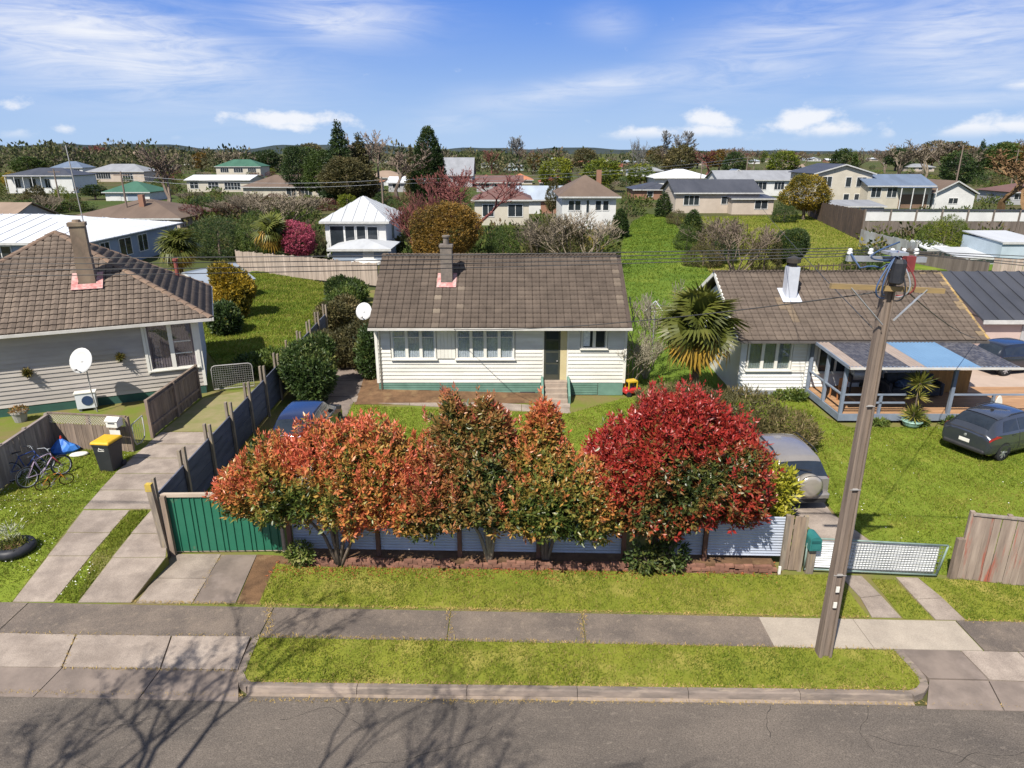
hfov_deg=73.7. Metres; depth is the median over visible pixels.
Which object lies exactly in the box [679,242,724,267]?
garden shrub
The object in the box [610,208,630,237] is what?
garden shrub
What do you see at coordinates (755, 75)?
sky
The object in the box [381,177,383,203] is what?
power pole
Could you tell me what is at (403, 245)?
shrubbery
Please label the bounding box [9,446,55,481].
bicycle
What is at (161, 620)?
footpath
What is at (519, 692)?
kerb
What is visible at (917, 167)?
house
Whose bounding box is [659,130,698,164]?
poplar tree
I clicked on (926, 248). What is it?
shed
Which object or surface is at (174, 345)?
window
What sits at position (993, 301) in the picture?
house
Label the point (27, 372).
hanging plant
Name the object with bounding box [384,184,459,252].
bare tree
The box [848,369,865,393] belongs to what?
barbecue
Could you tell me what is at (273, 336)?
back lawn
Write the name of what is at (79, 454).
cushion
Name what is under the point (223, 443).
plank fence
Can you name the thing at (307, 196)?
garden shrub
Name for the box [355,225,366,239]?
window
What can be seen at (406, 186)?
evergreen tree
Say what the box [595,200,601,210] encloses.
window
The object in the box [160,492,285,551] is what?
sheet gate
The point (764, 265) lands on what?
evergreen bush
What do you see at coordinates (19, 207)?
house
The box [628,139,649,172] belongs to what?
poplar tree
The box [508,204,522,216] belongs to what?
window
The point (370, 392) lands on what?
dirt bed
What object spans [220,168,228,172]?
window
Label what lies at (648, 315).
bare sapling
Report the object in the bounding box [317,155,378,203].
evergreen tree
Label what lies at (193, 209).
maroon shrub
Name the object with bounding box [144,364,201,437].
paling fence
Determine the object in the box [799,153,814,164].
bare tree
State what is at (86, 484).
daisies
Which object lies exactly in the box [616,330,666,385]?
bare sapling
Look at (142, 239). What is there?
window
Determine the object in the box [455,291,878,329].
overhead wire
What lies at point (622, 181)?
bush
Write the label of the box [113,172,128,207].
power pole
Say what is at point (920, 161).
bare tree
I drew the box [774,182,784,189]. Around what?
window
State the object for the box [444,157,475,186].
house
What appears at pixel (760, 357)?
window
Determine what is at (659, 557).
pepper shrub
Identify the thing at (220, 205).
bare shrub
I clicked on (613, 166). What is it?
willow tree
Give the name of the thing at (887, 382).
outdoor sofa
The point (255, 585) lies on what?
dirt strip
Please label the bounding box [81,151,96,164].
tree
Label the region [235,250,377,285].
paling fence
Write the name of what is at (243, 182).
overhead wire
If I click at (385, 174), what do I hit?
house
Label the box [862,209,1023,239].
panel fence
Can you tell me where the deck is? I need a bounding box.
[805,342,1023,420]
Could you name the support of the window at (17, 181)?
in the house at (20, 182)
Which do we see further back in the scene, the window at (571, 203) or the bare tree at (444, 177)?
the bare tree at (444, 177)
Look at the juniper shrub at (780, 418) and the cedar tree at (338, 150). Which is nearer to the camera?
the juniper shrub at (780, 418)
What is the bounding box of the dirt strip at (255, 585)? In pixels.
[237,554,291,604]
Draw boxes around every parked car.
[267,400,342,438]
[757,432,829,502]
[942,401,1023,460]
[978,338,1023,375]
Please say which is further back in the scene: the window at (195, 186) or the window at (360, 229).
the window at (195, 186)
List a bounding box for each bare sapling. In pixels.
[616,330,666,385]
[627,279,684,378]
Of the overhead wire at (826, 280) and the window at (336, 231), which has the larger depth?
the window at (336, 231)
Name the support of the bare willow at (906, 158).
on the ground at (100, 202)
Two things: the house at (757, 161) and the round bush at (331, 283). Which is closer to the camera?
the round bush at (331, 283)
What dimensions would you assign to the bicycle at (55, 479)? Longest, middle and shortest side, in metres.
1.042 x 0.634 x 0.383 m
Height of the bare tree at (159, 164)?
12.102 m
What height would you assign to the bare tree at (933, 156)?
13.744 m
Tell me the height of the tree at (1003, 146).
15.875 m
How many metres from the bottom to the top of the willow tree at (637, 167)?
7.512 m
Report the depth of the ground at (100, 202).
158.61 m
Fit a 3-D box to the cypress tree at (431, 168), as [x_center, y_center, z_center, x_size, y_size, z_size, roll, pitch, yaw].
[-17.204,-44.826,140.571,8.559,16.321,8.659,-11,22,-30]
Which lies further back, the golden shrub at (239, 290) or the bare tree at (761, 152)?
the bare tree at (761, 152)
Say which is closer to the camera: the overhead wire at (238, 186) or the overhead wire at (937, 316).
the overhead wire at (937, 316)
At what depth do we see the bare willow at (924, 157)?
219.46 m
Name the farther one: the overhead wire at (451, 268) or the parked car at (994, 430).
the parked car at (994, 430)
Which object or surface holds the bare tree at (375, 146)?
on the ground at (100, 202)
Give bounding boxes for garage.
[101,181,170,200]
[517,186,560,213]
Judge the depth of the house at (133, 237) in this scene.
65.18 m
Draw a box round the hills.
[1,143,894,153]
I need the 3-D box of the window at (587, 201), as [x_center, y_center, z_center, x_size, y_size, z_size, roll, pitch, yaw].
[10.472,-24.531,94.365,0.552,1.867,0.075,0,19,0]
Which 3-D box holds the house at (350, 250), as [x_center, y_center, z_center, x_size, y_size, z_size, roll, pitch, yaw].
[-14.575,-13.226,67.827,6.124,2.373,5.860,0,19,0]
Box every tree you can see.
[6,155,48,170]
[13,198,41,205]
[21,185,49,206]
[78,184,108,199]
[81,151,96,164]
[83,145,104,156]
[134,142,182,201]
[154,227,205,272]
[192,152,208,170]
[213,152,240,161]
[248,210,288,254]
[254,149,281,168]
[279,144,314,193]
[279,219,316,255]
[289,146,322,166]
[297,142,325,153]
[300,149,329,192]
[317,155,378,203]
[318,119,366,203]
[344,130,391,201]
[350,132,386,197]
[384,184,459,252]
[387,141,433,199]
[402,143,413,198]
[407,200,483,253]
[409,125,447,200]
[413,166,471,215]
[431,172,526,222]
[475,151,480,171]
[483,152,499,173]
[507,135,523,167]
[515,148,533,171]
[527,152,540,173]
[536,147,551,168]
[538,156,573,185]
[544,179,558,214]
[570,147,599,168]
[579,157,623,184]
[626,163,654,183]
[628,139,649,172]
[647,145,663,161]
[650,148,672,169]
[652,281,751,386]
[654,149,674,157]
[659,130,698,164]
[662,143,698,170]
[687,150,706,168]
[689,149,716,174]
[706,148,731,169]
[721,151,748,169]
[723,147,748,166]
[747,150,763,168]
[759,150,768,157]
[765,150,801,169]
[778,173,834,219]
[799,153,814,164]
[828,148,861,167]
[851,147,870,166]
[866,148,887,172]
[882,147,912,170]
[911,151,928,173]
[918,139,948,165]
[926,146,947,164]
[937,150,978,183]
[940,141,969,166]
[957,145,981,156]
[973,139,987,180]
[981,141,1023,174]
[985,149,1023,209]
[985,157,1023,209]
[992,142,1023,173]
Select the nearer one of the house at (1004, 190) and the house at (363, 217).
the house at (363, 217)
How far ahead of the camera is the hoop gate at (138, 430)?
23.69 m
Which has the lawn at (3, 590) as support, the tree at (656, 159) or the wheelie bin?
the wheelie bin
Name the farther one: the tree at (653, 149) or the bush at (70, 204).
the tree at (653, 149)
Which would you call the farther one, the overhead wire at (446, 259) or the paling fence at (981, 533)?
the paling fence at (981, 533)
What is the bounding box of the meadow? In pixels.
[621,214,717,387]
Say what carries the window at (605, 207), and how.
in the house at (586, 194)
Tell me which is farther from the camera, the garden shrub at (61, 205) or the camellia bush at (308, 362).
the garden shrub at (61, 205)
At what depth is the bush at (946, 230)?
71.30 m
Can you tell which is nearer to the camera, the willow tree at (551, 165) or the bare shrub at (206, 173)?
the willow tree at (551, 165)
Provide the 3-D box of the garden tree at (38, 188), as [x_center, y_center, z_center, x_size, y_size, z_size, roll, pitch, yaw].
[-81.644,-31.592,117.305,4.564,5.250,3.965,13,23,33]
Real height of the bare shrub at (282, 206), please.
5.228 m
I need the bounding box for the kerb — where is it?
[237,634,928,705]
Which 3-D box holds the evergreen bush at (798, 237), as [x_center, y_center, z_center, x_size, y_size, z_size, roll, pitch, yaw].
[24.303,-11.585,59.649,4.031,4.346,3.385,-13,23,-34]
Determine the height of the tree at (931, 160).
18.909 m
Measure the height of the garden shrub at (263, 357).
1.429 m
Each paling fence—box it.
[0,413,54,488]
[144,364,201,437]
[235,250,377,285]
[807,201,864,239]
[900,247,989,270]
[957,510,1023,584]
[992,258,1023,270]
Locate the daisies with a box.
[0,415,1008,593]
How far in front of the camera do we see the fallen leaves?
17.13 m
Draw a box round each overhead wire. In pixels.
[0,252,880,270]
[22,254,886,275]
[39,250,866,263]
[60,248,842,257]
[122,174,376,182]
[127,179,377,187]
[400,157,747,179]
[400,160,746,183]
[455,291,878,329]
[761,207,872,327]
[874,249,1023,256]
[906,251,1023,259]
[909,253,1023,262]
[909,294,976,338]
[917,254,1023,265]
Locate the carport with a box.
[807,200,886,212]
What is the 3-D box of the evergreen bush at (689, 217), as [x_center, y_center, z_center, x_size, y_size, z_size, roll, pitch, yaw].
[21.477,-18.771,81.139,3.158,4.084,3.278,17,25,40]
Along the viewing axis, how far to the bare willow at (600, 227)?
59.56 m
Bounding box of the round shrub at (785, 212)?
[770,204,799,222]
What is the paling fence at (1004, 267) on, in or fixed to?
on the ground at (100, 202)
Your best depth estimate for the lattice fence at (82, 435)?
23.36 m
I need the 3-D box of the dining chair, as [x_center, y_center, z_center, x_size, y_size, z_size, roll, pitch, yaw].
[13.452,0.132,28.130,0.440,0.950,0.450,-7,20,-19]
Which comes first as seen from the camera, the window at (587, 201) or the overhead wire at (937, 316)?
the overhead wire at (937, 316)
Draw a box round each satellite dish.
[69,348,97,411]
[356,302,371,319]
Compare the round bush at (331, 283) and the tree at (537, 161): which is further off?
the tree at (537, 161)
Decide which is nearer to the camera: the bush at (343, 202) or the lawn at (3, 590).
the lawn at (3, 590)
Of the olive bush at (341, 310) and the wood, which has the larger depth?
the wood
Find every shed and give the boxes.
[182,263,255,283]
[908,240,949,252]
[932,247,993,263]
[961,230,1023,263]
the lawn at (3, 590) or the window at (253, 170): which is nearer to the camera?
the lawn at (3, 590)
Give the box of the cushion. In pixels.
[69,451,88,456]
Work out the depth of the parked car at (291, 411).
24.00 m
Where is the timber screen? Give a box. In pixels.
[929,370,971,391]
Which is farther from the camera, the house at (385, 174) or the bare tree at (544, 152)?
the bare tree at (544, 152)
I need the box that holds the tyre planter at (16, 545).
[0,518,37,560]
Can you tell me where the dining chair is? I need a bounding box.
[829,377,848,399]
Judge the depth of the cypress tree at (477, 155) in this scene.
379.40 m
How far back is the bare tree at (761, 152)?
434.69 m
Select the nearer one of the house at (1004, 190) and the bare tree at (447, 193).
the bare tree at (447, 193)
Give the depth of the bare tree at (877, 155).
356.24 m
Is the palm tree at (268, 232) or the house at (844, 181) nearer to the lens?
the palm tree at (268, 232)
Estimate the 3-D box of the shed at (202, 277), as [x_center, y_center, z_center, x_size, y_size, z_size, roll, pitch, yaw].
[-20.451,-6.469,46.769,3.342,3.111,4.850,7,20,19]
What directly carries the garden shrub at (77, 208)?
on the ground at (100, 202)
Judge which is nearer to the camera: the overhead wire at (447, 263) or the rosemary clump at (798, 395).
the overhead wire at (447, 263)
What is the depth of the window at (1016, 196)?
139.08 m
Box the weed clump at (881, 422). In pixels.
[872,414,956,427]
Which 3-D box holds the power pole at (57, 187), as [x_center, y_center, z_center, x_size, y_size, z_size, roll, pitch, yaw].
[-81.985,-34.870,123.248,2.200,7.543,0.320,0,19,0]
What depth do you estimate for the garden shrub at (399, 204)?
100.94 m
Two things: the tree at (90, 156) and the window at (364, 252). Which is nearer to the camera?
the window at (364, 252)
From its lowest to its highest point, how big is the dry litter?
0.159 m
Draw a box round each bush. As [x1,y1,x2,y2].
[65,198,86,209]
[123,177,132,182]
[166,184,177,194]
[186,214,247,259]
[205,298,244,335]
[208,202,244,218]
[234,209,270,253]
[268,228,297,257]
[269,204,293,215]
[275,330,339,401]
[312,292,359,331]
[313,315,374,369]
[317,198,339,210]
[322,273,368,295]
[336,194,355,206]
[352,323,376,378]
[384,195,400,204]
[616,176,634,186]
[654,191,672,216]
[679,209,704,241]
[748,232,782,269]
[769,227,811,265]
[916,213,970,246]
[967,172,982,183]
[968,171,990,182]
[970,178,982,185]
[989,177,1008,185]
[990,174,1017,184]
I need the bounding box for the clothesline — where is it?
[645,301,662,358]
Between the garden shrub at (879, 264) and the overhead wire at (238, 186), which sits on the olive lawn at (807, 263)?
the garden shrub at (879, 264)
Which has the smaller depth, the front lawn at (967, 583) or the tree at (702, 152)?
the front lawn at (967, 583)
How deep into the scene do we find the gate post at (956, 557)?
16.70 m
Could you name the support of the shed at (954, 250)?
on the ground at (100, 202)
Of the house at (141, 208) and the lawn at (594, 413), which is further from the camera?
the house at (141, 208)
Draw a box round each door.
[109,193,121,200]
[127,193,139,200]
[541,202,555,212]
[544,331,560,379]
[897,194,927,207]
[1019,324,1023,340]
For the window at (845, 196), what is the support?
in the house at (844, 181)
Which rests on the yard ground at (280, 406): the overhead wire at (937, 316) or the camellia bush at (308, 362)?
the camellia bush at (308, 362)
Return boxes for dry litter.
[3,557,1022,707]
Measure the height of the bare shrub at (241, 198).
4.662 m
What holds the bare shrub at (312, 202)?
on the ground at (100, 202)
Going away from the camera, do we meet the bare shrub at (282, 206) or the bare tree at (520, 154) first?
the bare shrub at (282, 206)
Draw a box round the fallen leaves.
[265,560,781,582]
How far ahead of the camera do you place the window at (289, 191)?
163.03 m
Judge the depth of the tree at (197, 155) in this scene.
371.93 m
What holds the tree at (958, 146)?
on the ground at (100, 202)
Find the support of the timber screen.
on the deck
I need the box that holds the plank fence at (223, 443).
[151,304,328,531]
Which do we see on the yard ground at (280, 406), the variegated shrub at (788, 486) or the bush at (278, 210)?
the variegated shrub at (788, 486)
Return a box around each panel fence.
[859,229,918,255]
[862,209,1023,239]
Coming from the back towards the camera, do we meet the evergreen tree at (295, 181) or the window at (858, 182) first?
the evergreen tree at (295, 181)
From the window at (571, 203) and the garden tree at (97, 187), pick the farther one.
the garden tree at (97, 187)
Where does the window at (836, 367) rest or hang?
in the weatherboard house at (771, 353)
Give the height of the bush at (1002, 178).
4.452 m
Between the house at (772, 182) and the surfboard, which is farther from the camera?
the house at (772, 182)
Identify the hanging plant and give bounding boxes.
[21,367,33,378]
[114,351,126,361]
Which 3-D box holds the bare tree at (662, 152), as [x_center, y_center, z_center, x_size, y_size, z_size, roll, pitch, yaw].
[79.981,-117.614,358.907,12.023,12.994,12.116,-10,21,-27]
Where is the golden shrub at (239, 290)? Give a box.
[206,260,257,318]
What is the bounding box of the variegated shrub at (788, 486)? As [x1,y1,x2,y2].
[759,446,804,518]
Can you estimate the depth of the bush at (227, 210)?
106.16 m
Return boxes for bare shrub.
[29,194,62,210]
[174,191,204,198]
[196,171,210,174]
[202,197,261,219]
[222,190,282,220]
[240,190,332,220]
[303,198,322,213]
[681,214,745,252]
[696,217,784,269]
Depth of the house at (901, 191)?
129.46 m
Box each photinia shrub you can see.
[202,406,453,566]
[390,381,538,561]
[481,385,626,560]
[576,374,784,560]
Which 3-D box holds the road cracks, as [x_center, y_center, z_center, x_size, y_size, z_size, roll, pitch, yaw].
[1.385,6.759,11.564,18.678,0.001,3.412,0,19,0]
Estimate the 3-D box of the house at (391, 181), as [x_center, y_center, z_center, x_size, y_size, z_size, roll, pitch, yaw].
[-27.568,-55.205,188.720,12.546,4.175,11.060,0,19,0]
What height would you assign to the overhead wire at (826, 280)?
0.446 m
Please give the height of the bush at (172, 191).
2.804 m
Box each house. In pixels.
[0,145,213,417]
[0,202,58,213]
[0,213,182,259]
[2,168,96,193]
[50,161,94,171]
[74,194,216,227]
[85,164,158,181]
[183,175,264,191]
[214,159,269,175]
[240,175,321,196]
[319,196,400,255]
[326,239,399,261]
[367,235,632,402]
[374,170,406,185]
[386,176,405,191]
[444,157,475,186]
[471,185,532,224]
[475,175,523,191]
[505,163,522,169]
[518,174,533,183]
[538,175,570,185]
[553,170,620,228]
[625,182,662,199]
[626,167,663,176]
[644,169,706,183]
[660,179,763,212]
[699,256,989,394]
[705,170,791,195]
[727,194,776,213]
[748,159,759,163]
[788,163,876,203]
[807,157,820,160]
[859,174,937,208]
[899,164,934,171]
[929,179,979,208]
[941,271,1023,345]
[975,183,1023,204]
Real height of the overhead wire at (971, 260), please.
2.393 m
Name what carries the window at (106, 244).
in the house at (133, 237)
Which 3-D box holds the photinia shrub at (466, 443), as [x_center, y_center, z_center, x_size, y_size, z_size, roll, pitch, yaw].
[-1.006,2.350,16.927,4.012,4.898,3.206,0,19,0]
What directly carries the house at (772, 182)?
on the ground at (100, 202)
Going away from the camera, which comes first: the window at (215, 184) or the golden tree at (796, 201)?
the golden tree at (796, 201)
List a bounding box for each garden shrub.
[0,171,14,185]
[45,199,99,211]
[47,198,73,210]
[53,185,69,199]
[188,195,216,206]
[230,345,282,380]
[262,193,288,202]
[291,194,326,207]
[301,228,327,258]
[322,276,370,304]
[372,191,394,206]
[387,197,406,223]
[394,191,419,213]
[485,222,520,252]
[524,215,591,252]
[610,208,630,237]
[666,208,685,224]
[672,225,699,250]
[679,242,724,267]
[695,223,724,255]
[706,234,738,264]
[728,234,757,255]
[841,245,884,269]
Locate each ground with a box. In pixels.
[0,154,1022,705]
[0,348,284,602]
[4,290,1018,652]
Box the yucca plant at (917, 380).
[899,370,937,428]
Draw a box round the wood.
[0,138,876,174]
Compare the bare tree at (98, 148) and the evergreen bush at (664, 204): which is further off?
the bare tree at (98, 148)
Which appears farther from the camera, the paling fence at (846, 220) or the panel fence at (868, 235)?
the paling fence at (846, 220)
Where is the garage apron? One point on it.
(988, 378)
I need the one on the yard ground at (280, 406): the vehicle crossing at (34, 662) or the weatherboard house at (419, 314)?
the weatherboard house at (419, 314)
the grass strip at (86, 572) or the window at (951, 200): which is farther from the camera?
the window at (951, 200)
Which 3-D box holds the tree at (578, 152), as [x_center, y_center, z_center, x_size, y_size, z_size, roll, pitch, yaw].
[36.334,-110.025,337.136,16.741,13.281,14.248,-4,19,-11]
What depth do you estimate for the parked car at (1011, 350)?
32.08 m
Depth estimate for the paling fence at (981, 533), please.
16.48 m
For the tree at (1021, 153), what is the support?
on the ground at (100, 202)
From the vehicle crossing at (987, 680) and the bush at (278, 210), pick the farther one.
the bush at (278, 210)
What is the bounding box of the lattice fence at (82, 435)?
[46,412,134,451]
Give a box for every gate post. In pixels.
[144,483,176,556]
[947,537,965,578]
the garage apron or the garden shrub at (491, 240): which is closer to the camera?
the garage apron
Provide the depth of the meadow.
51.44 m
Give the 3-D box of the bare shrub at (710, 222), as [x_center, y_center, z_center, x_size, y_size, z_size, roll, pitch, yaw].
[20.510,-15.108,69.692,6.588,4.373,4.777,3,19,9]
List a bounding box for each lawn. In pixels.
[0,450,133,601]
[203,271,319,373]
[245,638,919,689]
[259,563,868,617]
[335,397,670,503]
[680,214,863,273]
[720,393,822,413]
[767,410,1023,574]
[865,241,1022,269]
[872,579,932,618]
[919,578,1023,621]
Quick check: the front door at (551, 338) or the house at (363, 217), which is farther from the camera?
the house at (363, 217)
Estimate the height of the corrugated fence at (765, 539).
1.500 m
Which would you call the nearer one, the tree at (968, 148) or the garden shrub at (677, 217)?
the garden shrub at (677, 217)
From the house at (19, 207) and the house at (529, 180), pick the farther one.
the house at (529, 180)
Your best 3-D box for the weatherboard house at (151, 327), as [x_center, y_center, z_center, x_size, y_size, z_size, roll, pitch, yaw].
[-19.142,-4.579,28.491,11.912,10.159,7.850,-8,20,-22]
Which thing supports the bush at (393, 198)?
on the ground at (100, 202)
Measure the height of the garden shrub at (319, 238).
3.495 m
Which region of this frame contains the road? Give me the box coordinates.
[0,695,1023,767]
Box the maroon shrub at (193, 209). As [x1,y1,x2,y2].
[178,203,211,220]
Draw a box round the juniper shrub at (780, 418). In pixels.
[632,378,824,448]
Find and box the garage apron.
[969,370,1023,386]
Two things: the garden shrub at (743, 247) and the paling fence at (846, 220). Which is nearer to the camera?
the garden shrub at (743, 247)
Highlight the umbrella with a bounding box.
[351,258,380,264]
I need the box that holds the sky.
[0,0,1023,150]
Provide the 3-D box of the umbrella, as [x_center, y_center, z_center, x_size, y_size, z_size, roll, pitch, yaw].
[-12.357,-9.862,57.820,2.700,1.515,2.632,0,19,0]
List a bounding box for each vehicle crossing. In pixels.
[0,633,249,701]
[901,649,1023,710]
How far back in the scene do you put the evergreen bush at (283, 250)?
68.14 m
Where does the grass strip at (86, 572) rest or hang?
on the yard ground at (133, 411)
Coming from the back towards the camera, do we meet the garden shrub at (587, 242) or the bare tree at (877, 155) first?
the bare tree at (877, 155)
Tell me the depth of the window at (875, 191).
129.06 m
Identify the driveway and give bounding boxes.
[13,389,253,602]
[299,364,368,485]
[791,502,964,620]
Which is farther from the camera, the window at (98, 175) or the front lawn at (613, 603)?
the window at (98, 175)
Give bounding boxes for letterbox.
[104,416,122,434]
[803,529,821,573]
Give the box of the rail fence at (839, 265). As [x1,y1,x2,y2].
[798,262,865,269]
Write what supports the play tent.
on the lawn at (3, 590)
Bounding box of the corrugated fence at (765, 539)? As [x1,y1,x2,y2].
[285,510,785,560]
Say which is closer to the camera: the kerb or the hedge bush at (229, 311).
the kerb
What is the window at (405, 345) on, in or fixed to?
in the weatherboard house at (419, 314)
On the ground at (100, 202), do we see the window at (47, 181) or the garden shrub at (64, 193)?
the garden shrub at (64, 193)
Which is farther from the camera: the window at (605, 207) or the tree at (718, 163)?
the tree at (718, 163)
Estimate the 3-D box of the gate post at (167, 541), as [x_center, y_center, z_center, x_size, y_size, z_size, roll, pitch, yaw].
[-9.015,3.548,17.557,0.434,2.205,0.164,0,19,0]
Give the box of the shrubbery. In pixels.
[0,170,1023,257]
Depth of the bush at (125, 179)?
238.09 m
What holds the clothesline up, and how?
on the meadow
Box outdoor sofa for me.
[879,373,944,395]
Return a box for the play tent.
[51,435,79,455]
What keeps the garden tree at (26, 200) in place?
on the ground at (100, 202)
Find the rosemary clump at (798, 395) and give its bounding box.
[770,386,809,401]
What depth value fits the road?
12.53 m
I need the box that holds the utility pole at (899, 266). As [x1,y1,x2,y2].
[814,241,945,657]
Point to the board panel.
(797, 544)
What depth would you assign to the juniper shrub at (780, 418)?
24.40 m
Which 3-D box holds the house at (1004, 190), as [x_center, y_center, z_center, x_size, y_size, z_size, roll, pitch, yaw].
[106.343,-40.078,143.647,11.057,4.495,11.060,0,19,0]
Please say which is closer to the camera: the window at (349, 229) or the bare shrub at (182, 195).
the window at (349, 229)
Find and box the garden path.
[349,395,569,412]
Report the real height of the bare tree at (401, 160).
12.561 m
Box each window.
[0,246,11,258]
[14,179,21,187]
[28,179,36,187]
[44,179,51,187]
[96,173,110,178]
[99,241,110,249]
[118,236,133,254]
[122,173,133,180]
[137,233,149,251]
[143,323,199,372]
[189,182,198,188]
[207,182,218,188]
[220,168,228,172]
[224,182,240,189]
[233,168,242,172]
[248,168,255,172]
[286,188,295,195]
[301,188,312,195]
[329,225,344,246]
[344,225,355,240]
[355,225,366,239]
[363,251,373,258]
[366,226,378,239]
[390,331,437,360]
[391,223,394,239]
[455,331,515,360]
[482,204,493,216]
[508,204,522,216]
[568,200,574,210]
[574,200,580,210]
[580,331,607,349]
[586,200,589,212]
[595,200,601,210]
[602,200,608,210]
[647,191,652,196]
[683,195,699,204]
[721,196,727,203]
[744,344,793,371]
[754,200,767,208]
[756,182,766,189]
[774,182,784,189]
[814,345,850,373]
[823,176,832,186]
[843,194,849,199]
[845,177,851,186]
[854,194,859,199]
[856,177,866,186]
[870,187,881,197]
[886,187,897,197]
[948,198,958,203]
[1013,194,1020,199]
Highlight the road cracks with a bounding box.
[82,706,1022,767]
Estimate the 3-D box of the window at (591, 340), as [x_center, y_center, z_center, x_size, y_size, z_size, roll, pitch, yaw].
[3.480,-1.943,28.846,1.200,1.020,0.150,0,19,0]
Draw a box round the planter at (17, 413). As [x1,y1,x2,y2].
[8,404,28,422]
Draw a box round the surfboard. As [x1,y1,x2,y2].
[995,396,1001,403]
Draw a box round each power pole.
[53,169,62,209]
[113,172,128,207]
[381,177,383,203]
[956,145,963,180]
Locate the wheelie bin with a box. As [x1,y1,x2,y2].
[90,434,126,471]
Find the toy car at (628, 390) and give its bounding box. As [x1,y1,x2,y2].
[622,378,640,396]
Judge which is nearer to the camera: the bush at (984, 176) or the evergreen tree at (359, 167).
the evergreen tree at (359, 167)
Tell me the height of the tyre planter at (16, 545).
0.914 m
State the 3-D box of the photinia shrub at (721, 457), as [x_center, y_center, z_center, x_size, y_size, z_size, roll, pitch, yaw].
[4.010,2.157,17.287,5.238,5.034,4.344,0,19,0]
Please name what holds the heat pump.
on the yard ground at (133, 411)
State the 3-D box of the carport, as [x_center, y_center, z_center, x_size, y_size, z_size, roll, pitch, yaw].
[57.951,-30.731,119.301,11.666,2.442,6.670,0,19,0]
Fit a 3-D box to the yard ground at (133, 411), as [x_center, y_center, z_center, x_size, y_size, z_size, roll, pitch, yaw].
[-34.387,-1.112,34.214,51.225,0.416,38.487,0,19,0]
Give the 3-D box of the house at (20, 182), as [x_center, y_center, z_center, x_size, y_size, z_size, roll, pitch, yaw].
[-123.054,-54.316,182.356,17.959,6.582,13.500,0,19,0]
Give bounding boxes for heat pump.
[73,389,97,411]
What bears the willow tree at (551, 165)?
on the ground at (100, 202)
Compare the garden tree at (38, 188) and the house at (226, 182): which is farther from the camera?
the house at (226, 182)
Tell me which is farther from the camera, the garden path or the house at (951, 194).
the house at (951, 194)
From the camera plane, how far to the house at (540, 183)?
184.37 m
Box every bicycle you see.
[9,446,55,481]
[15,448,71,488]
[34,467,73,490]
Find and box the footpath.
[0,602,1023,651]
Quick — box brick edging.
[304,548,776,573]
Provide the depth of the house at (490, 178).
184.52 m
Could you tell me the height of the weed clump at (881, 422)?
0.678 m
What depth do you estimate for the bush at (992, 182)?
208.79 m
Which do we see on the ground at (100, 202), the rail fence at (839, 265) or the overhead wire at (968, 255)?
the rail fence at (839, 265)
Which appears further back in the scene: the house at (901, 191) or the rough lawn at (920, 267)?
the house at (901, 191)
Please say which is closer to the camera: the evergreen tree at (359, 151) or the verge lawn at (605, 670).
the verge lawn at (605, 670)
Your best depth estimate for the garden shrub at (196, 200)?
120.38 m
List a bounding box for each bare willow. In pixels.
[509,215,569,252]
[512,210,625,252]
[883,143,923,173]
[904,139,943,177]
[934,141,977,179]
[956,145,988,181]
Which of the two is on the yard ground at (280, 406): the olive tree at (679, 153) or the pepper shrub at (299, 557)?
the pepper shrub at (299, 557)
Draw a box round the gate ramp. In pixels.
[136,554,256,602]
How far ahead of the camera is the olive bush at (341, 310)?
39.05 m
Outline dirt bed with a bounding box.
[355,378,540,403]
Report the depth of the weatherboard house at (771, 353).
29.46 m
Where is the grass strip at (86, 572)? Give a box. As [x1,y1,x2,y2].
[55,511,147,602]
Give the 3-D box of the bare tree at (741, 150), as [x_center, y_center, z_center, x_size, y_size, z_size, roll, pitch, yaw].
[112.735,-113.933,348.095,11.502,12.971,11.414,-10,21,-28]
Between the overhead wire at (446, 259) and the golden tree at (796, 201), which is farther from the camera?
the golden tree at (796, 201)
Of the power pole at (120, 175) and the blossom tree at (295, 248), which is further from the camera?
the power pole at (120, 175)
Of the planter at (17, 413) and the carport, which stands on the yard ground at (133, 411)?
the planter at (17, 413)
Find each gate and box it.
[131,415,144,444]
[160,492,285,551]
[211,363,254,389]
[803,538,948,575]
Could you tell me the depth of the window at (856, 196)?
132.38 m
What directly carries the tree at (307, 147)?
on the ground at (100, 202)
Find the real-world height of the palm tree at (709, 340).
5.343 m
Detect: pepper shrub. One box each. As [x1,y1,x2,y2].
[283,538,316,568]
[621,532,692,574]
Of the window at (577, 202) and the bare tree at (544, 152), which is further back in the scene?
the bare tree at (544, 152)
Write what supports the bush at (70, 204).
on the ground at (100, 202)
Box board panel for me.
[779,514,808,571]

